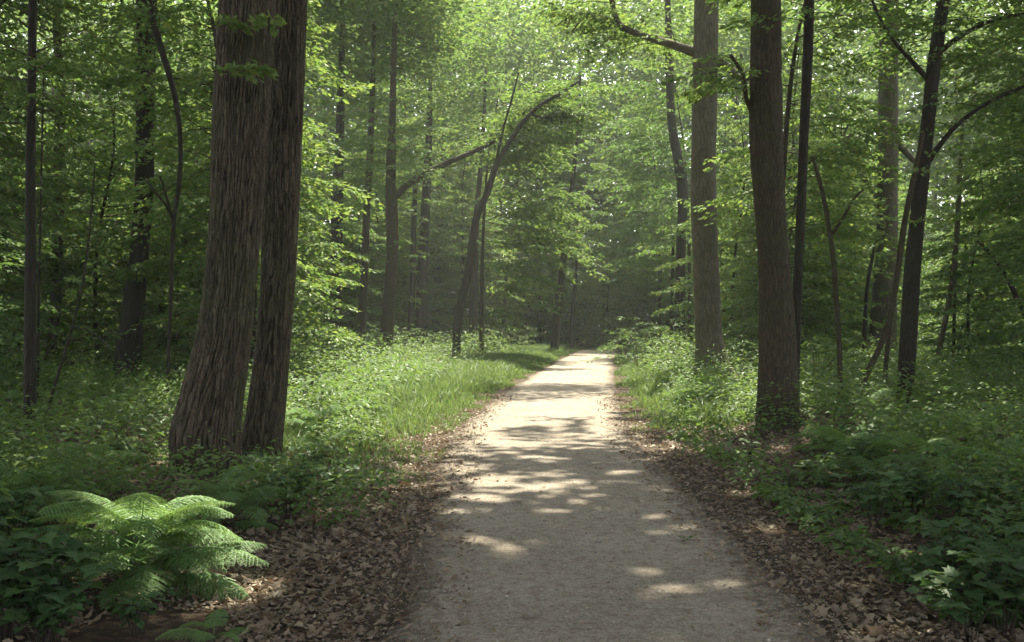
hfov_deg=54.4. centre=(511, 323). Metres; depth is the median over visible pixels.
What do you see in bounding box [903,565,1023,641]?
seedling
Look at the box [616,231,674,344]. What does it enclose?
understory tree
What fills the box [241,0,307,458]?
furrowed tree
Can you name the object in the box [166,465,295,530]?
fern
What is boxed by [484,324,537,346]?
bush
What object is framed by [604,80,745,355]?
tiered tree
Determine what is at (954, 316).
sapling
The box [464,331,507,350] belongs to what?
bush
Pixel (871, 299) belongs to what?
understory tree
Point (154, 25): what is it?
sapling
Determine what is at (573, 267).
understory tree
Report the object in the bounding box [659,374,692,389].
fern
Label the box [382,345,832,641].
path
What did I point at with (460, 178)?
tiered tree
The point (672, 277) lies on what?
sapling
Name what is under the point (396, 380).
fern
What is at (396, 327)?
bush
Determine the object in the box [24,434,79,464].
seedling
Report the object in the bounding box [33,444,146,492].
fern
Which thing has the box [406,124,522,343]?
understory tree
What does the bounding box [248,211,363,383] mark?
understory tree
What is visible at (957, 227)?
sapling
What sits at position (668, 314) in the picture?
understory tree
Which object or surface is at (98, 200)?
understory tree
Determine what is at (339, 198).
ivy clad tree
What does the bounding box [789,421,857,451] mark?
fern
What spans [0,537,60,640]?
seedling
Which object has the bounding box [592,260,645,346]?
understory tree
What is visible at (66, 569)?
seedling
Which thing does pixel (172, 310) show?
understory tree
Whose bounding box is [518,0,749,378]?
tall tree
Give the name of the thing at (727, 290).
understory tree
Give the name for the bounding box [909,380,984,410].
fern
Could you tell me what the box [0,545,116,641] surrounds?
seedling
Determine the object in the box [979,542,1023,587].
seedling
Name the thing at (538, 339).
sapling
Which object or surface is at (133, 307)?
tall tree
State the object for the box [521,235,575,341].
understory tree
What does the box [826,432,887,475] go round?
seedling
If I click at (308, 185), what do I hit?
understory tree
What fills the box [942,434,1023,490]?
fern
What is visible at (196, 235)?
understory tree
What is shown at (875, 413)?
fern
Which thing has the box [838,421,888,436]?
seedling
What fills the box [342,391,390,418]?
fern
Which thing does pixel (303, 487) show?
seedling
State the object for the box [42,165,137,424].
sapling
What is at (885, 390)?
fern
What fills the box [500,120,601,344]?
tiered tree
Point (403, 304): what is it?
understory tree
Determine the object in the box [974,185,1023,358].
understory tree
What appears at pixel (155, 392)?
fern
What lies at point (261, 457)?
seedling
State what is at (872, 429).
seedling
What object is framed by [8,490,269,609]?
fern
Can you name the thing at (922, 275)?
understory tree
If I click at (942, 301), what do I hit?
understory tree
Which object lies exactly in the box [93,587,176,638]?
seedling
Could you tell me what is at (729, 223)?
understory tree
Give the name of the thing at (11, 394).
fern
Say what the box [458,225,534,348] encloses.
understory tree
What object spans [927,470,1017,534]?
seedling
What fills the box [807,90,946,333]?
understory tree
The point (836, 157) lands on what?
tiered tree
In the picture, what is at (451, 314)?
understory tree
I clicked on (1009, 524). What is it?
seedling
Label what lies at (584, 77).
sky
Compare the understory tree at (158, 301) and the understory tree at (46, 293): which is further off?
the understory tree at (46, 293)
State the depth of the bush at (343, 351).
29.93 m
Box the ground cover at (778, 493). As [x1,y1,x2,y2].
[0,323,1023,627]
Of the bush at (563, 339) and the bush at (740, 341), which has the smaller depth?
the bush at (740, 341)
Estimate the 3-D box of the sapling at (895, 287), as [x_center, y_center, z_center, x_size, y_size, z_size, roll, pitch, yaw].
[7.005,-0.666,17.021,1.783,5.267,1.498,0,0,-30]
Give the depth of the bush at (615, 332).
58.42 m
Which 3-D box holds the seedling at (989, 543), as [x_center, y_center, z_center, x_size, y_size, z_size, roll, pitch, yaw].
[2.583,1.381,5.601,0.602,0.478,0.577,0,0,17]
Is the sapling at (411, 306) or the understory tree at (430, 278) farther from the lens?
the understory tree at (430, 278)
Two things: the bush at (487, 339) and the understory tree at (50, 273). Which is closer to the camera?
the understory tree at (50, 273)
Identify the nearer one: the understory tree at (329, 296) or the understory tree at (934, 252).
the understory tree at (934, 252)
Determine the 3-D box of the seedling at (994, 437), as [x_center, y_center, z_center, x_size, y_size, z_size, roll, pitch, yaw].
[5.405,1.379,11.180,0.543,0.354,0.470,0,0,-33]
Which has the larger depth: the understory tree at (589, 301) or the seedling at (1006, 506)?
the understory tree at (589, 301)
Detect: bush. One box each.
[289,356,346,392]
[305,333,385,373]
[334,331,387,361]
[393,323,449,353]
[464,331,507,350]
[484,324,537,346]
[536,313,599,341]
[587,325,685,366]
[592,317,652,347]
[592,329,647,357]
[598,316,694,360]
[642,337,694,363]
[686,321,758,358]
[722,330,757,374]
[757,332,873,385]
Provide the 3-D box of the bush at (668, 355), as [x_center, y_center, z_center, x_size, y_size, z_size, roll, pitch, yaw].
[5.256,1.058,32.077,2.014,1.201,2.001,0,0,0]
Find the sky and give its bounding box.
[1,0,1021,323]
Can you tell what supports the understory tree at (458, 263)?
on the ground at (158, 624)
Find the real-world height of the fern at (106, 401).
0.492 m
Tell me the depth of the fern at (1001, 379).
19.92 m
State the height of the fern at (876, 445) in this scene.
0.608 m
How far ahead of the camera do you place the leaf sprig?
7.19 m
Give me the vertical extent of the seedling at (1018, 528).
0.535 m
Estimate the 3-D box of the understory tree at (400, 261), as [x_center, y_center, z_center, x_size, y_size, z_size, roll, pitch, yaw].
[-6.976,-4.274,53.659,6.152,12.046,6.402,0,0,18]
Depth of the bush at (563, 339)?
68.73 m
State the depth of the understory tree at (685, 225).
39.64 m
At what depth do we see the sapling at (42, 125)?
17.98 m
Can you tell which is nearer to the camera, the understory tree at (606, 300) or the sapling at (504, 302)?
the sapling at (504, 302)
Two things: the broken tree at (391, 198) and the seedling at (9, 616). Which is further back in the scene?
the broken tree at (391, 198)
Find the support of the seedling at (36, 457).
on the ground at (158, 624)
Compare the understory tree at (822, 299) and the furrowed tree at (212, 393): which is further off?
the understory tree at (822, 299)
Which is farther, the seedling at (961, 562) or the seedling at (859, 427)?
the seedling at (859, 427)
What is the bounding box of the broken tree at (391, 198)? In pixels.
[307,0,583,360]
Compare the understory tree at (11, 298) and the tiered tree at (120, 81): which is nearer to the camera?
the tiered tree at (120, 81)
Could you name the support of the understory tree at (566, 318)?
on the ground at (158, 624)
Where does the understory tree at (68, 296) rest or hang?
on the ground at (158, 624)
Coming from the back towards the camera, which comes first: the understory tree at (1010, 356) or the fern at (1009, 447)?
the understory tree at (1010, 356)
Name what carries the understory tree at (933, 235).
on the ground at (158, 624)
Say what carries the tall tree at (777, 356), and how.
on the ground at (158, 624)
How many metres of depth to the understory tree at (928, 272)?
60.62 m
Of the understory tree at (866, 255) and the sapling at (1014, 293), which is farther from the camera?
the understory tree at (866, 255)
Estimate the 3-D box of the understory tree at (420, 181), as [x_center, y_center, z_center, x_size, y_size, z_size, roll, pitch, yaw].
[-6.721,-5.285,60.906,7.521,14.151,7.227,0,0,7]
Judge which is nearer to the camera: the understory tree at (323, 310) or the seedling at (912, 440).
the seedling at (912, 440)
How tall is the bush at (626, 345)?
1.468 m
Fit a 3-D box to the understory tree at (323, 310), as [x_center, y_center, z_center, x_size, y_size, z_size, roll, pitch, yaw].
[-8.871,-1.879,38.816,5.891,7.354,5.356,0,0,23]
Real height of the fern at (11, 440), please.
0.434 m
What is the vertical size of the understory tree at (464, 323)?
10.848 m
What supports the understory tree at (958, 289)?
on the ground at (158, 624)
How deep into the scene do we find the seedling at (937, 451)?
10.01 m
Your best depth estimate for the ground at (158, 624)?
7.09 m
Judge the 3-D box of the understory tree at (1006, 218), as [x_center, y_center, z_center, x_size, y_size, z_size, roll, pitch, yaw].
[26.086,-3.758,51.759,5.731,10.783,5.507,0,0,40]
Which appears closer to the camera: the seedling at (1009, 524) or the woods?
the seedling at (1009, 524)
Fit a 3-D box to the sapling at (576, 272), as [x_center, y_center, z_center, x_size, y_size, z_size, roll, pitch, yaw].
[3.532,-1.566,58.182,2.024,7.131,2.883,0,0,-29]
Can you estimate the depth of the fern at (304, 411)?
13.41 m
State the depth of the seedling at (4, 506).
6.44 m
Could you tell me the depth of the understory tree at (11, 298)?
25.58 m
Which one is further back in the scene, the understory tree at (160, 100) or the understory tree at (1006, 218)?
the understory tree at (1006, 218)
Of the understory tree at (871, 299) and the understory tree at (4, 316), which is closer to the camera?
the understory tree at (4, 316)
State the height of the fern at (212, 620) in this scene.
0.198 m
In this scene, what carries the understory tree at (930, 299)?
on the ground at (158, 624)
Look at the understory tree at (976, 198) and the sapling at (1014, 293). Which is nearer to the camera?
the sapling at (1014, 293)
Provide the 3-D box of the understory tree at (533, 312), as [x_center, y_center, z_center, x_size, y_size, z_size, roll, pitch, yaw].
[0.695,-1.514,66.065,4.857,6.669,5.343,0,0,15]
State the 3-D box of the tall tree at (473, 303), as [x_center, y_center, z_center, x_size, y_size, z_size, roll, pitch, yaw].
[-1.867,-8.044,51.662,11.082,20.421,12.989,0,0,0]
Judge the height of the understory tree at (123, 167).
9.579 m
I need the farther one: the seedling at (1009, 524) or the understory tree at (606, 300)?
the understory tree at (606, 300)
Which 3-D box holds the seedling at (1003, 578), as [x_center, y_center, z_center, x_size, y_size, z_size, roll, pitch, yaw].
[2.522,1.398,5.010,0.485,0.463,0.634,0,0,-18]
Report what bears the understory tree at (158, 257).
on the ground at (158, 624)
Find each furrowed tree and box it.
[162,0,286,475]
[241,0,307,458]
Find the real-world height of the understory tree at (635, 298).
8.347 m
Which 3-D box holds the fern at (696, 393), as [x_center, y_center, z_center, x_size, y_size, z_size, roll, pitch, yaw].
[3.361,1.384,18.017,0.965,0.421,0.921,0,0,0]
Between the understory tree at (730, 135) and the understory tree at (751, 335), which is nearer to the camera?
the understory tree at (751, 335)
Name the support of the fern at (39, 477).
on the ground at (158, 624)
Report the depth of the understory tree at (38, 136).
32.39 m
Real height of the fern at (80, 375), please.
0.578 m
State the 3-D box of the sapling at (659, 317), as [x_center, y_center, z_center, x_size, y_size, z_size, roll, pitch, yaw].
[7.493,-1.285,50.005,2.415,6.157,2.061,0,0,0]
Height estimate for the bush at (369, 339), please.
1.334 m
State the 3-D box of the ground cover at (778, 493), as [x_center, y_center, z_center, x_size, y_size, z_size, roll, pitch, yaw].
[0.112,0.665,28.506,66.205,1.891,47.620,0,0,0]
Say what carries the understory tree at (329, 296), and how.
on the ground at (158, 624)
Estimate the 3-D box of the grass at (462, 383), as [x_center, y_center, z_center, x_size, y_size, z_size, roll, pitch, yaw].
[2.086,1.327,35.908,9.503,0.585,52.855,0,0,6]
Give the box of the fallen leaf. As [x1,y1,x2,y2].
[854,604,868,609]
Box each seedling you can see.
[0,484,72,555]
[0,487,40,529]
[0,517,15,530]
[0,526,101,623]
[0,536,84,641]
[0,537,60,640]
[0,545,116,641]
[0,546,98,628]
[0,583,85,641]
[3,453,48,478]
[16,598,93,641]
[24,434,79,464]
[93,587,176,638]
[110,437,152,464]
[237,452,287,477]
[240,454,291,488]
[264,463,325,512]
[264,466,315,503]
[289,444,334,472]
[308,461,359,495]
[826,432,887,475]
[827,468,914,529]
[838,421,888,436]
[856,428,901,456]
[867,474,951,513]
[881,463,956,511]
[898,552,976,594]
[899,431,928,451]
[901,506,1006,567]
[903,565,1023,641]
[911,443,957,468]
[916,519,1023,600]
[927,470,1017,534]
[941,543,1021,580]
[943,548,1023,636]
[956,552,1023,611]
[961,464,1022,514]
[969,522,1023,548]
[975,432,1004,453]
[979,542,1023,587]
[991,487,1023,538]
[991,523,1023,558]
[998,516,1023,536]
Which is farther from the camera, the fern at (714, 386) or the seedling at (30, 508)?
the fern at (714, 386)
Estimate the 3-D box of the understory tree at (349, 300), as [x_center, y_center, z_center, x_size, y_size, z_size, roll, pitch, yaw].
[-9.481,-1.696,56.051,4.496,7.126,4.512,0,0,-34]
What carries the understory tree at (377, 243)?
on the ground at (158, 624)
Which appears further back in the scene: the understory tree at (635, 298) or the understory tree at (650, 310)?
the understory tree at (635, 298)
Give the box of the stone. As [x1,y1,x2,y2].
[522,611,533,615]
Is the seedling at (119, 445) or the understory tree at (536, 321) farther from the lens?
the understory tree at (536, 321)
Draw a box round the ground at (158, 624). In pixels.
[0,332,1023,641]
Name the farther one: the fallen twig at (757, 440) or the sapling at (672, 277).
the sapling at (672, 277)
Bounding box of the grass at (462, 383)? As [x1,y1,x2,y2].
[110,342,812,481]
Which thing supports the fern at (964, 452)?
on the ground at (158, 624)
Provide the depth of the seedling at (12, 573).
4.90 m
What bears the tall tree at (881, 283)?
on the ground at (158, 624)
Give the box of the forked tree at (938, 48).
[792,0,1023,407]
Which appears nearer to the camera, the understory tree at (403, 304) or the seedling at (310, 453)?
the seedling at (310, 453)
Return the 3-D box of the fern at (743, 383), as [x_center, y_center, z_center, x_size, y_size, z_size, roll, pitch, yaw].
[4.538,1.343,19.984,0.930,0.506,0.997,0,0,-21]
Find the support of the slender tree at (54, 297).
on the ground at (158, 624)
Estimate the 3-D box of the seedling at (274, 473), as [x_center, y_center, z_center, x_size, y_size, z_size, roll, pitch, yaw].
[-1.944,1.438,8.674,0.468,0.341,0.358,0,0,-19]
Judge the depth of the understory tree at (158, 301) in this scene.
23.98 m
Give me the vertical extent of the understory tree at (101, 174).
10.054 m
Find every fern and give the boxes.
[0,390,55,415]
[0,435,83,475]
[0,464,105,528]
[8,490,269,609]
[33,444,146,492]
[52,370,102,396]
[72,393,143,419]
[127,384,180,409]
[155,609,248,641]
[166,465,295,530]
[285,405,345,437]
[287,386,312,400]
[290,430,365,464]
[312,377,363,394]
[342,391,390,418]
[377,374,407,393]
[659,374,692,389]
[676,388,712,404]
[689,382,738,399]
[729,377,756,390]
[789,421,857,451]
[801,383,851,414]
[801,426,921,479]
[843,388,913,422]
[855,410,939,434]
[869,435,989,487]
[900,404,1023,450]
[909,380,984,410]
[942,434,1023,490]
[973,372,1021,396]
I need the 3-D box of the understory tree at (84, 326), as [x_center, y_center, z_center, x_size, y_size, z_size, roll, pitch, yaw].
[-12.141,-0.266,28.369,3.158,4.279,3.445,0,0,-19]
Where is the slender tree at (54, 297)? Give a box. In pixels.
[0,0,210,373]
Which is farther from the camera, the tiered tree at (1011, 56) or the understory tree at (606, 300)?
the understory tree at (606, 300)
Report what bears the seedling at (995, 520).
on the ground at (158, 624)
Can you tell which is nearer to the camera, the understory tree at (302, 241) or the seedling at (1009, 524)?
the seedling at (1009, 524)
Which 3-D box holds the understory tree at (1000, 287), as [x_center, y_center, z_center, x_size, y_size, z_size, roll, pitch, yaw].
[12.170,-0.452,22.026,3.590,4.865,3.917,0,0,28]
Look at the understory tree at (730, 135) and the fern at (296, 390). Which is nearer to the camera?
the fern at (296, 390)
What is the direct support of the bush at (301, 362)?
on the ground at (158, 624)
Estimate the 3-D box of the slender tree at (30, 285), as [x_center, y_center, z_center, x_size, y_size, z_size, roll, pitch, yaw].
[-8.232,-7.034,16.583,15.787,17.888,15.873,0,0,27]
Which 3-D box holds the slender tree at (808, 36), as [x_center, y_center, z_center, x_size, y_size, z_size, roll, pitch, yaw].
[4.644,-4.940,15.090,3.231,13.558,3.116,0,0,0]
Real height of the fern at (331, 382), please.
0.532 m
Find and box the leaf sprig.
[678,535,694,541]
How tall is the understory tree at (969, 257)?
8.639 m
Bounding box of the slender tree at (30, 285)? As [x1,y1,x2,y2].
[0,0,152,436]
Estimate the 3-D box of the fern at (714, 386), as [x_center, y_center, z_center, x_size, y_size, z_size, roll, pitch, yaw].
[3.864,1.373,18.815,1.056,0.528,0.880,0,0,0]
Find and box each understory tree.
[0,16,211,372]
[0,23,99,347]
[0,36,108,346]
[0,71,96,364]
[0,116,88,406]
[0,128,127,363]
[0,210,63,377]
[0,217,91,376]
[9,121,95,246]
[36,239,121,370]
[39,0,209,344]
[41,241,91,348]
[53,225,200,385]
[64,112,185,349]
[67,160,125,220]
[82,124,205,352]
[104,0,385,386]
[118,28,316,349]
[148,46,342,343]
[151,210,195,354]
[155,84,210,233]
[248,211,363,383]
[257,285,328,360]
[258,159,348,345]
[296,187,354,356]
[298,129,402,342]
[316,146,419,336]
[320,243,377,342]
[343,131,439,331]
[343,162,416,330]
[356,122,464,343]
[367,177,461,345]
[375,186,457,341]
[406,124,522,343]
[416,179,491,332]
[428,268,494,347]
[444,181,519,335]
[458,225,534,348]
[484,253,548,345]
[490,253,555,345]
[507,236,554,343]
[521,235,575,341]
[534,271,595,344]
[535,192,618,343]
[541,270,580,343]
[567,238,637,347]
[568,222,650,349]
[570,275,618,343]
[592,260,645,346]
[605,233,666,341]
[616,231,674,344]
[623,167,694,343]
[623,199,693,340]
[647,94,829,355]
[652,249,694,345]
[665,118,756,331]
[693,266,752,359]
[694,216,757,338]
[716,38,893,360]
[718,87,877,358]
[719,184,791,332]
[727,198,825,360]
[785,80,908,362]
[785,162,873,345]
[792,109,905,333]
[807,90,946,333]
[821,233,926,354]
[823,160,951,358]
[851,156,932,334]
[896,124,1023,371]
[898,197,963,347]
[898,205,951,337]
[898,235,956,339]
[917,9,1023,358]
[921,223,1023,353]
[922,190,1015,333]
[930,158,1023,338]
[936,153,1023,348]
[937,152,1020,291]
[943,0,1023,386]
[969,157,1022,300]
[972,237,1023,366]
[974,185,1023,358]
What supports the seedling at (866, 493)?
on the ground at (158, 624)
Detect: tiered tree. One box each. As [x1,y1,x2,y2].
[0,0,136,301]
[66,0,349,287]
[375,101,490,344]
[479,87,616,350]
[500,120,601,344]
[556,94,645,327]
[578,109,723,341]
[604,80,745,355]
[692,0,931,269]
[916,0,1023,243]
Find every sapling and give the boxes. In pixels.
[0,65,92,404]
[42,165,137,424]
[63,0,217,414]
[153,133,209,372]
[399,165,441,347]
[490,271,527,347]
[522,284,555,343]
[552,235,598,348]
[637,237,675,347]
[648,235,691,343]
[785,143,893,409]
[835,213,906,368]
[854,132,976,411]
[855,289,935,402]
[908,123,1015,377]
[923,239,979,364]
[962,238,1023,314]
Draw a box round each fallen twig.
[727,427,754,441]
[748,428,761,453]
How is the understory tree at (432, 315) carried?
on the ground at (158, 624)
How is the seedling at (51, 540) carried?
on the ground at (158, 624)
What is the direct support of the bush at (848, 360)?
on the ground at (158, 624)
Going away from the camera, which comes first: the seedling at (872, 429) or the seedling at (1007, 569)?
the seedling at (1007, 569)
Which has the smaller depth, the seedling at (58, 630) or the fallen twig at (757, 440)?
the seedling at (58, 630)
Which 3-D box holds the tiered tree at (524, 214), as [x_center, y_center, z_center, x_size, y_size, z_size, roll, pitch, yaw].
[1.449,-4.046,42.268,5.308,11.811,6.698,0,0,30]
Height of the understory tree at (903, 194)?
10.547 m
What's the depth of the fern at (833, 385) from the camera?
16.96 m
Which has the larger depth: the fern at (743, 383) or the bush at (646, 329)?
the bush at (646, 329)
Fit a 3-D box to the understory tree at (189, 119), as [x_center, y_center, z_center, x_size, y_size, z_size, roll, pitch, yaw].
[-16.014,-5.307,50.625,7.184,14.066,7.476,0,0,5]
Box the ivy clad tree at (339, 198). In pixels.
[300,0,469,347]
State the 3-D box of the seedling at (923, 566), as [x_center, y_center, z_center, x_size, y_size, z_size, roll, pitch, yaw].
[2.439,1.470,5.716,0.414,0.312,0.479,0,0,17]
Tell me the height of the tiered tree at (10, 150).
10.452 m
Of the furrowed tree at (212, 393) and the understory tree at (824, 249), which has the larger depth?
the understory tree at (824, 249)
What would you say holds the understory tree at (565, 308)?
on the ground at (158, 624)
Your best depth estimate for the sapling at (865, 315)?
30.95 m
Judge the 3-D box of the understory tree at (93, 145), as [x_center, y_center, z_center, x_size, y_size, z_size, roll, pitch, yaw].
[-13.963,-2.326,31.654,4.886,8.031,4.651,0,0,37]
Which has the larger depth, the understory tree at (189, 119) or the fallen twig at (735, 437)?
the understory tree at (189, 119)
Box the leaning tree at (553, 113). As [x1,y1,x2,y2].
[452,72,626,356]
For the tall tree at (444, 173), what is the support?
on the ground at (158, 624)
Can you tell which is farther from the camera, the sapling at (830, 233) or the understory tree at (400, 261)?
the understory tree at (400, 261)
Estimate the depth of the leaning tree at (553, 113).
38.21 m
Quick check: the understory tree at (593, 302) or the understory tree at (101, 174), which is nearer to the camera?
the understory tree at (101, 174)
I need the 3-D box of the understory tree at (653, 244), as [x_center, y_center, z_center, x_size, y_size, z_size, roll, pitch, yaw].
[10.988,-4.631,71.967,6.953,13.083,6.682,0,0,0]
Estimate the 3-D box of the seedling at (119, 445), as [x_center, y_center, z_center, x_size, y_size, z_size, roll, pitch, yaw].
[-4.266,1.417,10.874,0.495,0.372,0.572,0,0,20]
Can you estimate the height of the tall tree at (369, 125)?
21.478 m
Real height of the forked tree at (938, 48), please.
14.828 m
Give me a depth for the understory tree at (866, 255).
37.16 m
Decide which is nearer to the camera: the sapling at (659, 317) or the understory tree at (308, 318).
the understory tree at (308, 318)
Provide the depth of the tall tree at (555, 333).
51.87 m
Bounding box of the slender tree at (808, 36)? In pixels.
[708,0,915,387]
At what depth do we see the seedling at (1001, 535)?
6.54 m
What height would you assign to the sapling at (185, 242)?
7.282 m
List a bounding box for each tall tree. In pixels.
[54,0,214,386]
[304,0,477,348]
[308,0,552,350]
[347,29,513,347]
[367,0,577,352]
[457,0,726,349]
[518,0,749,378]
[572,0,789,353]
[659,0,808,430]
[819,0,914,364]
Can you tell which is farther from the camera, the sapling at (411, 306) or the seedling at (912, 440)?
the sapling at (411, 306)
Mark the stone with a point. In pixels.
(529, 613)
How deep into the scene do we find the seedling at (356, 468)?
9.11 m
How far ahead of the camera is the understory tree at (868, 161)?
44.46 m
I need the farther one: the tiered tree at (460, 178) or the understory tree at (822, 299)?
the tiered tree at (460, 178)
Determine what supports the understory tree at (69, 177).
on the ground at (158, 624)
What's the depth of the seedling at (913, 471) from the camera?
8.05 m
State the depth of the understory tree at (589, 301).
75.95 m
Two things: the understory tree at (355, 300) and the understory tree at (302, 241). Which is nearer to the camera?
the understory tree at (302, 241)
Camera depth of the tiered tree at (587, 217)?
79.05 m
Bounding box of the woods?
[0,0,1023,344]
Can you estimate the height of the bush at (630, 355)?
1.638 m
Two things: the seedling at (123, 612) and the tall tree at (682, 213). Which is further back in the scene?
the tall tree at (682, 213)
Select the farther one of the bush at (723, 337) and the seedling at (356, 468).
the bush at (723, 337)
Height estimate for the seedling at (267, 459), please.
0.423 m
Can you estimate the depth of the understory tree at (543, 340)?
67.91 m
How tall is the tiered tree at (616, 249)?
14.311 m
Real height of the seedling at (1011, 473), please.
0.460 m
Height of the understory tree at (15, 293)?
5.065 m
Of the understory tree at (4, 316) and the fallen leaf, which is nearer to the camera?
the fallen leaf
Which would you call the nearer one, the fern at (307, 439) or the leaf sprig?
the leaf sprig
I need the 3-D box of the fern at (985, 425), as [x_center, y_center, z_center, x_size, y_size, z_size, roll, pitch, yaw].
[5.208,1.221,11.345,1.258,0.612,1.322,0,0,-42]
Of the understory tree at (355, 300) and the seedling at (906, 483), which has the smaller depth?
the seedling at (906, 483)
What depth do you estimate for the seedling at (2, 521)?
6.10 m
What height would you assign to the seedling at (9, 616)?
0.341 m
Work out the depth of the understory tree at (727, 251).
48.51 m
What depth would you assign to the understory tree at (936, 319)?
50.00 m
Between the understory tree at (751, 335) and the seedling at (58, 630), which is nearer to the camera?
the seedling at (58, 630)
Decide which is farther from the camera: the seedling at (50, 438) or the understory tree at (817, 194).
the understory tree at (817, 194)
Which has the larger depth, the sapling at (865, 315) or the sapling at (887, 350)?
the sapling at (865, 315)
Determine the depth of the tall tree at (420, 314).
53.79 m

